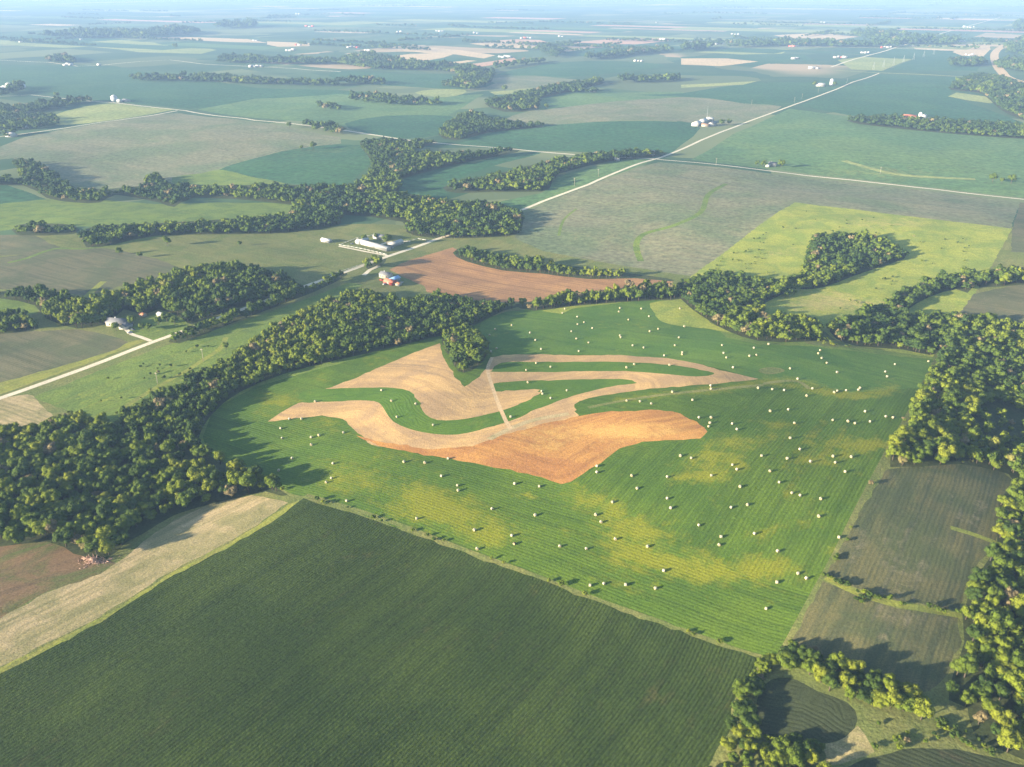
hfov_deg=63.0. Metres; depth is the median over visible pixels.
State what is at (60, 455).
leafy tree
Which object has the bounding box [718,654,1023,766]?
pasture
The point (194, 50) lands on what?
hay field
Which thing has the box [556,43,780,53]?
crop field
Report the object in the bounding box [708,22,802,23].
hay field
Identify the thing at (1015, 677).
leafy tree
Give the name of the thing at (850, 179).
gravel road
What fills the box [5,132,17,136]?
barn
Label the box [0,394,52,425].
stubble field
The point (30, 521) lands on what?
leafy tree
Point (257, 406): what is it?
hayfield
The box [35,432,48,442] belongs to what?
leafy tree
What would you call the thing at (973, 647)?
leafy tree
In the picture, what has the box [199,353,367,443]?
pasture
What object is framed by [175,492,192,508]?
leafy tree
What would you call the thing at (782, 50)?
crop field
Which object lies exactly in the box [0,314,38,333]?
woodland floor
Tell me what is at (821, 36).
stubble field
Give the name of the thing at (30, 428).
leafy tree
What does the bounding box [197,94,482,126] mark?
crop field
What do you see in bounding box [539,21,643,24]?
crop field
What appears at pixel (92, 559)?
brush pile
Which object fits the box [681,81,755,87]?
hay field
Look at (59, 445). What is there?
leafy tree
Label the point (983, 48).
stubble field
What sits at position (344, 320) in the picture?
woodland
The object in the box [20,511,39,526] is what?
leafy tree
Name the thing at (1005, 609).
leafy tree
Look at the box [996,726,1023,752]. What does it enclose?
leafy tree
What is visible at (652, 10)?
ground
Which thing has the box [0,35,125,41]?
crop field
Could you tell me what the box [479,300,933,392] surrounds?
hayfield
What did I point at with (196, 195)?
woodland floor
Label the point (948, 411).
leafy tree
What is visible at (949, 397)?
leafy tree
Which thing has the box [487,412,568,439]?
grass waterway
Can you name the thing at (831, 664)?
leafy tree
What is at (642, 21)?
thin crop field
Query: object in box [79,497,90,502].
leafy tree
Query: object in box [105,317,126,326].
house
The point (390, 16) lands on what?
crop field
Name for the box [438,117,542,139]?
woodland floor
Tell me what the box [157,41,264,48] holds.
crop field
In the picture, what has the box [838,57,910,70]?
hay field
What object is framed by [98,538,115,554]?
leafy tree
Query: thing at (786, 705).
cornfield
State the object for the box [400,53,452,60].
stubble field
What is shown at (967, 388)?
leafy tree
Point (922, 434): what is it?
leafy tree
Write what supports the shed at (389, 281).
on the farmyard
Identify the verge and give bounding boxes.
[0,340,145,393]
[0,501,298,672]
[543,302,619,313]
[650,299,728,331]
[720,331,934,358]
[824,577,961,617]
[950,526,996,542]
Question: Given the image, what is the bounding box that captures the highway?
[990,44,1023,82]
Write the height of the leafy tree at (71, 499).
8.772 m
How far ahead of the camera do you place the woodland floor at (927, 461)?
550.47 m
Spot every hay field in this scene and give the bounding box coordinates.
[0,40,88,47]
[56,103,173,124]
[89,10,199,12]
[89,40,214,53]
[257,21,361,24]
[332,21,389,23]
[346,5,403,5]
[393,19,514,22]
[415,89,466,96]
[420,28,568,32]
[491,88,531,94]
[586,35,734,40]
[673,27,851,33]
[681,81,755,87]
[699,49,788,54]
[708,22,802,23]
[722,7,823,9]
[753,23,906,27]
[834,44,972,49]
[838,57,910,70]
[869,25,977,28]
[894,13,1009,15]
[933,18,1016,19]
[944,41,1002,44]
[949,93,992,102]
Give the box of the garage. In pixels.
[119,321,132,329]
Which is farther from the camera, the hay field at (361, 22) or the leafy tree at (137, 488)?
the hay field at (361, 22)
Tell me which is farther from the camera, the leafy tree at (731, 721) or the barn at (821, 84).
the barn at (821, 84)
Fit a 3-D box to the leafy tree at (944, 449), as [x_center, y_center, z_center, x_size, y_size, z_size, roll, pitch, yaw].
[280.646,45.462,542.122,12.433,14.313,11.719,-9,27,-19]
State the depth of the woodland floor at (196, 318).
847.43 m
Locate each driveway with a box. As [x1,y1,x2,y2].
[125,329,151,340]
[338,246,388,255]
[362,266,379,274]
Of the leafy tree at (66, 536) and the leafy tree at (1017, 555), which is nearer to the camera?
the leafy tree at (1017, 555)
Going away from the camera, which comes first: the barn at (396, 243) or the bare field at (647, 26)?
the barn at (396, 243)
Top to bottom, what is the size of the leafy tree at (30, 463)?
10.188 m
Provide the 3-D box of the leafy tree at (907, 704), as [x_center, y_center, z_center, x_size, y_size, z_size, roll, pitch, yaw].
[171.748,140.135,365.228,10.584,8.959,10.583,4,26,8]
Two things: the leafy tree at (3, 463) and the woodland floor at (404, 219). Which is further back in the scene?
the woodland floor at (404, 219)
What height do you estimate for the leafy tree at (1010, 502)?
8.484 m
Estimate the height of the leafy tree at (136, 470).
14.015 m
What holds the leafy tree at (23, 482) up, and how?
on the woodland floor at (142, 527)
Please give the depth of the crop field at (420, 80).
2886.86 m
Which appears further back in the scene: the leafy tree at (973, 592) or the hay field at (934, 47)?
the hay field at (934, 47)
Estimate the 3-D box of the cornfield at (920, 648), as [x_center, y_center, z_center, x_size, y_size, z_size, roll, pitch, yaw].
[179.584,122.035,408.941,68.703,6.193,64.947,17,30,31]
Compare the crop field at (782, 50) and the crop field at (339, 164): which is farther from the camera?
the crop field at (782, 50)
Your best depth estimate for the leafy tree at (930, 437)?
557.46 m
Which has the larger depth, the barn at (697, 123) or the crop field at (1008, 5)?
the crop field at (1008, 5)
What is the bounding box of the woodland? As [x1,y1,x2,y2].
[0,0,1023,766]
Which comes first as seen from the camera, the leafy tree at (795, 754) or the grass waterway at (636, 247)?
the leafy tree at (795, 754)
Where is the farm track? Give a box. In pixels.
[486,357,512,428]
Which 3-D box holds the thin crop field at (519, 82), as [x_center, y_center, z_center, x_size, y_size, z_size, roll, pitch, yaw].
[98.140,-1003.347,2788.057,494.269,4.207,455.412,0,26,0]
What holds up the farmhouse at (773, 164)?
on the thin crop field at (810, 142)
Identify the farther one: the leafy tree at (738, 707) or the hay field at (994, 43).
the hay field at (994, 43)
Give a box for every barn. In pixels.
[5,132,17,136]
[355,237,368,244]
[355,239,390,251]
[387,239,403,246]
[691,120,701,126]
[700,118,708,122]
[709,121,716,126]
[816,83,824,86]
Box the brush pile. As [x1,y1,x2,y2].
[78,554,111,568]
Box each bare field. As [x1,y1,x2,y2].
[105,19,215,22]
[409,6,438,6]
[475,58,515,65]
[487,17,565,18]
[500,39,547,44]
[525,30,596,32]
[564,38,669,47]
[591,25,755,28]
[615,28,712,30]
[806,23,868,25]
[897,28,1023,32]
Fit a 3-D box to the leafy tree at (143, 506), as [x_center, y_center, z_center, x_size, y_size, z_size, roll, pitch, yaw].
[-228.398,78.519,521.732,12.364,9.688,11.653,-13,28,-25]
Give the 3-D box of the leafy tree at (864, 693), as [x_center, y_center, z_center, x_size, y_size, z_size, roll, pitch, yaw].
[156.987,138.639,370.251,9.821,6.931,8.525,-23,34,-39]
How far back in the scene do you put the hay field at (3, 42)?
4512.33 m
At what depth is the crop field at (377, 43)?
4654.33 m
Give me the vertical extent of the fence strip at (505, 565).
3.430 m
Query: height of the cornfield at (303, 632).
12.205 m
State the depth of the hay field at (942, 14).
8826.35 m
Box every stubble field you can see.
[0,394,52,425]
[0,495,286,666]
[15,0,52,0]
[33,24,69,25]
[157,37,265,42]
[267,41,309,46]
[269,343,756,448]
[319,31,375,32]
[394,48,494,57]
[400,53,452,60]
[453,60,472,63]
[471,42,535,47]
[496,389,538,405]
[512,32,582,34]
[681,58,757,65]
[775,33,856,39]
[824,726,873,764]
[915,44,989,50]
[938,18,990,19]
[953,49,989,55]
[956,44,1000,45]
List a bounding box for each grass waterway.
[7,235,161,262]
[84,281,106,296]
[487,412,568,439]
[557,208,576,235]
[633,184,727,260]
[842,160,975,179]
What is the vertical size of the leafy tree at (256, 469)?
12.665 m
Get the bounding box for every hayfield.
[203,300,795,654]
[210,415,810,654]
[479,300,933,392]
[572,379,918,590]
[574,380,763,420]
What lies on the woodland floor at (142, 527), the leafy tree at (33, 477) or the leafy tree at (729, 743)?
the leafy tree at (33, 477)
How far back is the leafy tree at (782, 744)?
349.77 m
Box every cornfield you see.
[0,498,756,766]
[756,678,857,742]
[792,581,961,692]
[825,464,1011,609]
[849,748,1023,766]
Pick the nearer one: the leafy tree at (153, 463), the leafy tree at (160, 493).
the leafy tree at (160, 493)
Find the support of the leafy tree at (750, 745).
on the pasture at (895, 720)
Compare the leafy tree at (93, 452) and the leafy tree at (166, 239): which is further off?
the leafy tree at (166, 239)
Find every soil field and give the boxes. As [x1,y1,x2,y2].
[356,410,706,483]
[390,247,672,302]
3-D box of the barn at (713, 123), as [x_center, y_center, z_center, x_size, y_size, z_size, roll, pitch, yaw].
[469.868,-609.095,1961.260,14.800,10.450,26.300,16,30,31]
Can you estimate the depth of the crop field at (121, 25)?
6539.64 m
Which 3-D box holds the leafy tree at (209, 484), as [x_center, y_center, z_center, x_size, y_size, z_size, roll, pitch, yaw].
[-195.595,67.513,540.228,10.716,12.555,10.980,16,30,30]
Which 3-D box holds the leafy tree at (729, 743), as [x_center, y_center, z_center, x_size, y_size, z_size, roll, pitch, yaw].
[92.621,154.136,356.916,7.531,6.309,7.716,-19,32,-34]
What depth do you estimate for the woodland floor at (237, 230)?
1099.44 m
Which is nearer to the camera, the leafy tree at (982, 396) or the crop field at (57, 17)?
the leafy tree at (982, 396)
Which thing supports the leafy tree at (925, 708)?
on the pasture at (895, 720)
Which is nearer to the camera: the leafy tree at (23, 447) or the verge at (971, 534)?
the verge at (971, 534)
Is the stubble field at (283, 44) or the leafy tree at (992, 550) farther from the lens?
the stubble field at (283, 44)
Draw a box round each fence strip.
[304,494,761,657]
[779,384,925,651]
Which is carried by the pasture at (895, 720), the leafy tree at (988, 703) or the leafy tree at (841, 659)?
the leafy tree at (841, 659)
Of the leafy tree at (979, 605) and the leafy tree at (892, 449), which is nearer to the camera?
the leafy tree at (979, 605)
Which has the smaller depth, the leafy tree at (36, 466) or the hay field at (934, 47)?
the leafy tree at (36, 466)
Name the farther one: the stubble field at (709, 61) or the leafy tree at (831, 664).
the stubble field at (709, 61)
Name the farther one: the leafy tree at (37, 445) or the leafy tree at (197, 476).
the leafy tree at (37, 445)
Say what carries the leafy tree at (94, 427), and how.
on the woodland floor at (142, 527)
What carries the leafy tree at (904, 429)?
on the woodland floor at (927, 461)
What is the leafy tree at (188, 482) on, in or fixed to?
on the woodland floor at (142, 527)
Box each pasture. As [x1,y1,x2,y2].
[0,199,291,230]
[0,224,416,294]
[0,227,1023,766]
[0,298,37,314]
[35,283,361,422]
[130,310,188,340]
[172,170,284,184]
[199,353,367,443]
[539,91,682,109]
[690,202,1011,356]
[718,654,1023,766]
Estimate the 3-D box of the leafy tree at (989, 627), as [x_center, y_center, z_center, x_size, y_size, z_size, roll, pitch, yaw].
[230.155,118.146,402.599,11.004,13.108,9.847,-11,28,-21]
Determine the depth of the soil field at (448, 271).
954.75 m
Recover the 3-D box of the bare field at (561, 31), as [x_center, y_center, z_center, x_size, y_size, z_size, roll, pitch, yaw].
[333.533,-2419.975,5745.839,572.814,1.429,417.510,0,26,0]
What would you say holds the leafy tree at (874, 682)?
on the pasture at (895, 720)
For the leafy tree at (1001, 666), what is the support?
on the woodland floor at (982, 730)
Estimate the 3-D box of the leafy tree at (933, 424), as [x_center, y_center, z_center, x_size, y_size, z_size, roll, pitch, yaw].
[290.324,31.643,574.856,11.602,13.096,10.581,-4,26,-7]
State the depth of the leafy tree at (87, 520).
502.00 m
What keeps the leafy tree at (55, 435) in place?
on the woodland floor at (142, 527)
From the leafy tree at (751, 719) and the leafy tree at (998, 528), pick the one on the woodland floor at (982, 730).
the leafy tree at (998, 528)
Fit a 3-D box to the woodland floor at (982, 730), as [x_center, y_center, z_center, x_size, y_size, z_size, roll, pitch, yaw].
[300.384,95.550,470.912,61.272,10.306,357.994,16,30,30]
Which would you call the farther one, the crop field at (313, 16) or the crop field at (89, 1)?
the crop field at (89, 1)
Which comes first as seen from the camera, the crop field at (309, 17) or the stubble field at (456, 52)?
the stubble field at (456, 52)
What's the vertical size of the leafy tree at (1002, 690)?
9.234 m
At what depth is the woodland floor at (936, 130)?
1880.89 m
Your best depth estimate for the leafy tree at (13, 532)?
491.99 m
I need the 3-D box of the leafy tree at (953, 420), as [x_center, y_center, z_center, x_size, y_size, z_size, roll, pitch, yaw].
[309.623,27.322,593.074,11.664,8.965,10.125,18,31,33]
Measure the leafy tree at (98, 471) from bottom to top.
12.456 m
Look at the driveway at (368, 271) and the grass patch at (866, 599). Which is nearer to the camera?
the grass patch at (866, 599)
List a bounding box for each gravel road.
[0,73,878,399]
[0,111,173,136]
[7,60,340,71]
[113,102,652,158]
[658,159,1023,199]
[831,17,999,66]
[836,70,961,76]
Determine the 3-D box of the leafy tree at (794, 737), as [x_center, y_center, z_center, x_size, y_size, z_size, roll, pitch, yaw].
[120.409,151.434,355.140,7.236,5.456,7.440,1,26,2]
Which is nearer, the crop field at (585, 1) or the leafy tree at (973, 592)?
the leafy tree at (973, 592)
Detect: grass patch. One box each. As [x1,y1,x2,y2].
[758,367,784,373]
[805,331,886,349]
[859,590,868,603]
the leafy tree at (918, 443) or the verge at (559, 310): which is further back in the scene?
the verge at (559, 310)
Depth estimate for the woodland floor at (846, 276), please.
976.19 m
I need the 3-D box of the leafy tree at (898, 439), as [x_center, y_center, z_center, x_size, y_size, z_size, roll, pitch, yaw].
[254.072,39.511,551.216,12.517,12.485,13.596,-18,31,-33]
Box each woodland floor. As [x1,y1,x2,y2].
[0,158,308,206]
[0,266,300,328]
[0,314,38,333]
[0,418,263,557]
[12,223,78,235]
[83,214,298,246]
[121,295,517,495]
[169,273,346,342]
[288,194,522,237]
[321,140,519,195]
[366,258,386,269]
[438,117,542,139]
[442,324,488,372]
[443,150,666,192]
[453,249,673,280]
[485,81,605,111]
[515,286,680,310]
[679,274,818,341]
[796,236,905,288]
[829,279,971,354]
[847,120,1023,138]
[890,322,1023,473]
[949,466,1023,759]
[950,88,1023,119]
[974,402,1023,442]
[977,267,1023,287]
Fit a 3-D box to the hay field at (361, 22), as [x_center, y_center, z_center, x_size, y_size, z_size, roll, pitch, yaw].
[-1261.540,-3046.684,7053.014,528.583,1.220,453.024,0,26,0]
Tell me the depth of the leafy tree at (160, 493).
531.21 m
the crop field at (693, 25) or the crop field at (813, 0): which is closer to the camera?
the crop field at (693, 25)
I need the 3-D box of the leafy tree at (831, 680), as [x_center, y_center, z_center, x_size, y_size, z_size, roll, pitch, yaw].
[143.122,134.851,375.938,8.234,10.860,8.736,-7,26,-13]
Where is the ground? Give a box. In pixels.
[0,0,1023,234]
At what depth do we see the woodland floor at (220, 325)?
831.50 m
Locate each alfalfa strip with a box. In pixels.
[299,379,635,434]
[490,361,713,376]
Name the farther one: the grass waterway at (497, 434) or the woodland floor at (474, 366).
the woodland floor at (474, 366)
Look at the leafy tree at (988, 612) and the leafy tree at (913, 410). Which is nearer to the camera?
the leafy tree at (988, 612)
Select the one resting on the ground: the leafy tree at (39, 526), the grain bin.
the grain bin
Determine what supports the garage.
on the pasture at (510, 245)
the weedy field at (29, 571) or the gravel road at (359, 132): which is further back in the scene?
the gravel road at (359, 132)
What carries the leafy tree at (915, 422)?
on the woodland floor at (927, 461)
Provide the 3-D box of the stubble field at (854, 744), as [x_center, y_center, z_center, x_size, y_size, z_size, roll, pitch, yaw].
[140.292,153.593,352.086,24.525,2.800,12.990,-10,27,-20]
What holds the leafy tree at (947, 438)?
on the woodland floor at (927, 461)
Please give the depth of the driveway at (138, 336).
785.56 m
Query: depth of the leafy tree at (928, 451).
538.61 m
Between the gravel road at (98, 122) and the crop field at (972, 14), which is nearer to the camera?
the gravel road at (98, 122)
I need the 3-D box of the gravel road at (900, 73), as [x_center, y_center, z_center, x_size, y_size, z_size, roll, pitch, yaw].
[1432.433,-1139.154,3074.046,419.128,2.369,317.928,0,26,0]
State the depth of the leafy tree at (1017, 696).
367.13 m
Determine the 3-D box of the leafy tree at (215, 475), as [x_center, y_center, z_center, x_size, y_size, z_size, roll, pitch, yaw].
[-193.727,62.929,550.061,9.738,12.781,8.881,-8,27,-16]
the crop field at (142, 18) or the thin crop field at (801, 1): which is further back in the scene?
the thin crop field at (801, 1)
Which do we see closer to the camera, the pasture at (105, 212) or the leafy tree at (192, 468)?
the leafy tree at (192, 468)
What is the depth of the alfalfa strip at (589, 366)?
695.24 m
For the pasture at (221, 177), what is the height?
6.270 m
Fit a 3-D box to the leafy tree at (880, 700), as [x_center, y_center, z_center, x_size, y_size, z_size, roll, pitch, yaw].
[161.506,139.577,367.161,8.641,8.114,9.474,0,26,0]
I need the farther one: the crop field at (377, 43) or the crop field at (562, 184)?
the crop field at (377, 43)
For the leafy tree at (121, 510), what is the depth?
512.28 m
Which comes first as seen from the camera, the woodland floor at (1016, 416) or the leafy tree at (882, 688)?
the leafy tree at (882, 688)
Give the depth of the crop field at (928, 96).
2361.62 m
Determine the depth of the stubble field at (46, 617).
462.67 m
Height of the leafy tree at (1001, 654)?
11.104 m
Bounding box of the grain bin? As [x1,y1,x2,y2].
[110,95,117,100]
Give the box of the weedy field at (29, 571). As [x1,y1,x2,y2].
[0,541,114,617]
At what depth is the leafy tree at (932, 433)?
567.57 m
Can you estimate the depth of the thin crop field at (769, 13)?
9124.41 m
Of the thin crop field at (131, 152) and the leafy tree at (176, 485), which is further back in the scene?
the thin crop field at (131, 152)
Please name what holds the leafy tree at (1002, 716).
on the woodland floor at (982, 730)
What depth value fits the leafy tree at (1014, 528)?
469.61 m
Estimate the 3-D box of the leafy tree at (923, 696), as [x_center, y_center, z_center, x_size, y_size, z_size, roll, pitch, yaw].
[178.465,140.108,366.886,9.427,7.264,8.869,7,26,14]
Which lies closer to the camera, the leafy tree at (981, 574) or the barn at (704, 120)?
the leafy tree at (981, 574)
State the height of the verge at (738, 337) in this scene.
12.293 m
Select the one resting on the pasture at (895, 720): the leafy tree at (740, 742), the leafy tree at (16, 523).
the leafy tree at (740, 742)
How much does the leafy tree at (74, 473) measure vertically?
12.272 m
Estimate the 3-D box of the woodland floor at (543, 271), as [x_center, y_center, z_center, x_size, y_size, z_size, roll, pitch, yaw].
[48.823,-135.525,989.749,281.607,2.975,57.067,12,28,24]
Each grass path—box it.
[124,337,228,407]
[587,384,762,407]
[762,380,810,388]
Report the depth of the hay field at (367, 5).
12359.07 m
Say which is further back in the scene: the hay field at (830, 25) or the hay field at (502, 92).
the hay field at (830, 25)
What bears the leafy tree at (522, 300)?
on the woodland floor at (569, 304)
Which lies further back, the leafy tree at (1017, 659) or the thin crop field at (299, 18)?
the thin crop field at (299, 18)
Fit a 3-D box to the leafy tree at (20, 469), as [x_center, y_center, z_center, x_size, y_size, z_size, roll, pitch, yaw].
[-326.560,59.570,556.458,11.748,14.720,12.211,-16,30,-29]
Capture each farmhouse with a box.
[379,270,393,278]
[706,117,713,121]
[768,161,776,166]
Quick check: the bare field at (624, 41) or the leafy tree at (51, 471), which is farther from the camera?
the bare field at (624, 41)
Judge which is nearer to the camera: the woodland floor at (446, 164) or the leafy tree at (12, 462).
the leafy tree at (12, 462)
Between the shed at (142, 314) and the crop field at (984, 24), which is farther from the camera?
the crop field at (984, 24)
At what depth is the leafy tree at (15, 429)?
606.01 m
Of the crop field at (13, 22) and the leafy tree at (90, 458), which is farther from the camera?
the crop field at (13, 22)
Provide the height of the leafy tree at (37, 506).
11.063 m
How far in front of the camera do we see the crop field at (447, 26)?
6378.70 m
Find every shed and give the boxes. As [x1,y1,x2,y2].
[138,312,147,316]
[320,238,331,242]
[372,233,383,239]
[383,278,395,285]
[389,275,400,281]
[701,123,709,126]
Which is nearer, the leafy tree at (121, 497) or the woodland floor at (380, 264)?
the leafy tree at (121, 497)
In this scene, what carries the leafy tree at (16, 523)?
on the woodland floor at (142, 527)
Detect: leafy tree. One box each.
[0,423,11,435]
[0,457,14,468]
[0,476,15,490]
[1,449,17,460]
[2,526,24,539]
[4,482,22,497]
[5,519,24,529]
[6,421,21,434]
[6,456,27,467]
[9,503,31,516]
[11,460,29,478]
[15,476,35,488]
[17,492,29,502]
[19,441,33,451]
[20,422,37,435]
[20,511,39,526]
[22,448,37,459]
[25,494,43,505]
[26,457,36,465]
[27,475,36,480]
[27,518,40,534]
[28,486,47,495]
[29,439,45,453]
[31,453,45,463]
[31,502,43,513]
[32,518,50,537]
[33,462,50,471]
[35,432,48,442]
[39,456,58,466]
[39,502,55,512]
[40,478,58,490]
[40,510,58,520]
[41,465,63,478]
[41,488,61,503]
[48,429,65,443]
[51,438,65,449]
[51,500,66,508]
[52,458,65,466]
[52,504,68,516]
[52,530,73,546]
[54,450,72,459]
[55,474,74,488]
[55,521,75,532]
[58,489,64,499]
[61,421,77,427]
[63,433,77,439]
[63,470,80,476]
[63,496,77,503]
[64,456,79,469]
[66,501,82,517]
[68,442,86,456]
[71,474,82,485]
[71,520,88,536]
[73,492,91,500]
[75,430,92,443]
[75,534,94,543]
[76,462,94,472]
[78,455,95,463]
[78,514,93,520]
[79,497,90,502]
[79,519,96,533]
[82,501,101,515]
[84,537,100,553]
[86,235,96,245]
[87,448,100,457]
[89,423,102,436]
[90,442,102,449]
[93,412,109,424]
[93,467,109,481]
[93,525,115,541]
[94,491,110,501]
[95,433,111,443]
[95,499,117,518]
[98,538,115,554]
[99,497,113,502]
[101,515,117,525]
[102,465,117,474]
[105,447,118,457]
[108,530,129,545]
[111,322,118,329]
[113,493,128,503]
[113,503,127,517]
[114,515,134,531]
[115,247,122,253]
[116,464,130,476]
[119,509,140,527]
[125,498,138,508]
[126,315,136,322]
[128,463,144,476]
[129,439,145,451]
[130,482,147,496]
[134,478,151,488]
[136,501,154,513]
[141,463,147,475]
[144,323,151,330]
[147,458,160,469]
[148,495,162,510]
[150,489,167,500]
[154,316,161,324]
[159,439,175,453]
[159,485,170,494]
[160,312,170,321]
[162,236,170,244]
[166,477,184,493]
[168,458,180,465]
[169,315,177,323]
[169,469,185,479]
[173,492,181,503]
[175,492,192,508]
[181,480,194,489]
[182,459,192,471]
[183,487,198,501]
[186,466,198,483]
[187,468,207,485]
[201,477,218,493]
[209,469,224,482]
[217,482,235,495]
[227,471,242,490]
[238,471,257,492]
[248,465,262,477]
[267,474,281,490]
[310,141,316,149]
[381,234,391,242]
[519,298,526,305]
[720,736,736,750]
[725,714,740,729]
[730,699,754,716]
[731,723,750,737]
[732,678,754,697]
[736,736,746,749]
[739,712,761,730]
[742,698,757,711]
[743,675,763,687]
[744,737,759,753]
[748,723,762,740]
[749,676,765,695]
[762,652,779,665]
[769,748,790,766]
[771,736,791,755]
[776,650,802,669]
[777,644,799,661]
[778,159,785,164]
[786,744,805,766]
[787,732,803,744]
[794,740,813,753]
[796,644,814,660]
[797,657,807,668]
[800,657,819,674]
[805,738,822,753]
[812,662,829,682]
[821,660,838,670]
[822,669,841,690]
[830,651,850,671]
[838,669,856,687]
[848,659,866,672]
[850,670,866,680]
[855,685,874,704]
[861,672,882,689]
[870,689,889,708]
[872,687,888,707]
[881,673,897,690]
[885,442,903,459]
[886,685,903,707]
[887,433,906,445]
[894,693,916,713]
[895,424,916,440]
[901,682,921,697]
[907,420,922,426]
[908,438,922,445]
[909,406,923,417]
[910,445,925,456]
[910,451,924,463]
[912,697,935,719]
[914,428,928,439]
[915,389,931,399]
[916,694,929,700]
[918,445,932,460]
[922,439,938,449]
[923,413,937,421]
[925,435,938,439]
[926,428,938,436]
[927,419,942,431]
[935,425,948,435]
[937,434,955,445]
[937,442,957,457]
[940,406,955,417]
[941,392,957,402]
[941,423,954,432]
[943,387,956,391]
[943,414,957,425]
[947,390,963,400]
[948,440,961,450]
[949,658,967,675]
[950,376,962,381]
[952,400,967,410]
[958,654,978,677]
[960,384,973,391]
[963,394,980,404]
[963,586,983,601]
[964,640,981,655]
[966,580,988,591]
[966,624,986,641]
[968,566,990,583]
[969,681,994,697]
[971,599,989,611]
[973,612,989,625]
[976,392,986,402]
[976,435,991,447]
[977,634,998,647]
[978,615,1004,635]
[979,642,996,659]
[979,696,1001,712]
[984,542,1002,560]
[985,581,999,594]
[985,609,1000,615]
[986,584,1006,599]
[988,705,1014,725]
[989,173,997,181]
[989,610,1016,635]
[989,659,1010,675]
[990,572,1005,584]
[991,522,1009,537]
[991,647,1013,667]
[992,553,1014,573]
[994,635,1016,651]
[994,682,1010,699]
[995,605,1014,616]
[996,541,1013,554]
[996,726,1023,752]
[999,578,1017,589]
[1002,497,1020,511]
[1002,523,1022,535]
[1003,668,1023,693]
[1005,550,1023,563]
[1006,484,1023,497]
[1007,717,1023,733]
[1008,174,1016,181]
[1009,559,1023,574]
[1009,593,1023,610]
[1009,663,1023,671]
[1010,648,1023,668]
[1012,691,1023,702]
[1015,529,1023,540]
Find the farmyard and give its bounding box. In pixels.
[351,267,420,297]
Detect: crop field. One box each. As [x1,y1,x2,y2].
[0,22,30,23]
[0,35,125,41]
[0,65,385,108]
[0,113,340,187]
[0,185,43,203]
[0,235,61,255]
[0,248,178,294]
[0,329,127,381]
[16,16,123,19]
[17,40,198,49]
[26,7,81,7]
[69,1,110,1]
[70,14,114,14]
[86,12,183,14]
[92,24,146,26]
[105,16,182,19]
[110,14,188,16]
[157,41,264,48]
[161,43,287,49]
[171,32,234,35]
[175,15,266,17]
[190,23,320,26]
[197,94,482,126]
[220,144,369,184]
[221,1,290,1]
[258,23,385,26]
[271,16,344,17]
[271,18,327,19]
[286,4,343,4]
[287,17,338,18]
[317,40,431,45]
[322,10,421,12]
[329,71,494,88]
[344,115,453,137]
[359,14,472,17]
[371,16,405,17]
[376,33,559,39]
[384,24,552,29]
[398,152,539,197]
[413,3,448,3]
[423,57,473,61]
[458,121,699,153]
[465,76,613,90]
[467,25,636,30]
[489,22,594,25]
[496,61,663,76]
[500,25,647,31]
[500,159,653,208]
[507,97,781,125]
[509,11,559,12]
[514,9,631,11]
[514,162,1019,275]
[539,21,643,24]
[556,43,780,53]
[560,44,665,55]
[566,1,604,1]
[611,20,673,22]
[620,24,762,27]
[647,75,870,105]
[677,13,800,15]
[680,4,711,4]
[681,54,811,64]
[691,109,1023,197]
[704,12,812,14]
[705,47,1003,58]
[715,19,853,21]
[729,25,791,26]
[736,7,772,7]
[738,24,863,27]
[767,1,835,1]
[768,2,809,2]
[785,0,842,0]
[799,75,1022,122]
[821,4,888,4]
[844,5,933,6]
[875,48,981,70]
[899,25,966,31]
[913,29,1023,33]
[917,13,1023,15]
[939,11,1023,12]
[950,1,980,1]
[958,39,1007,41]
[960,284,1023,322]
[963,24,1004,25]
[976,21,1013,22]
[992,5,1023,5]
[1011,202,1023,251]
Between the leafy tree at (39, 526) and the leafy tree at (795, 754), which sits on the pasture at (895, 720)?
the leafy tree at (795, 754)

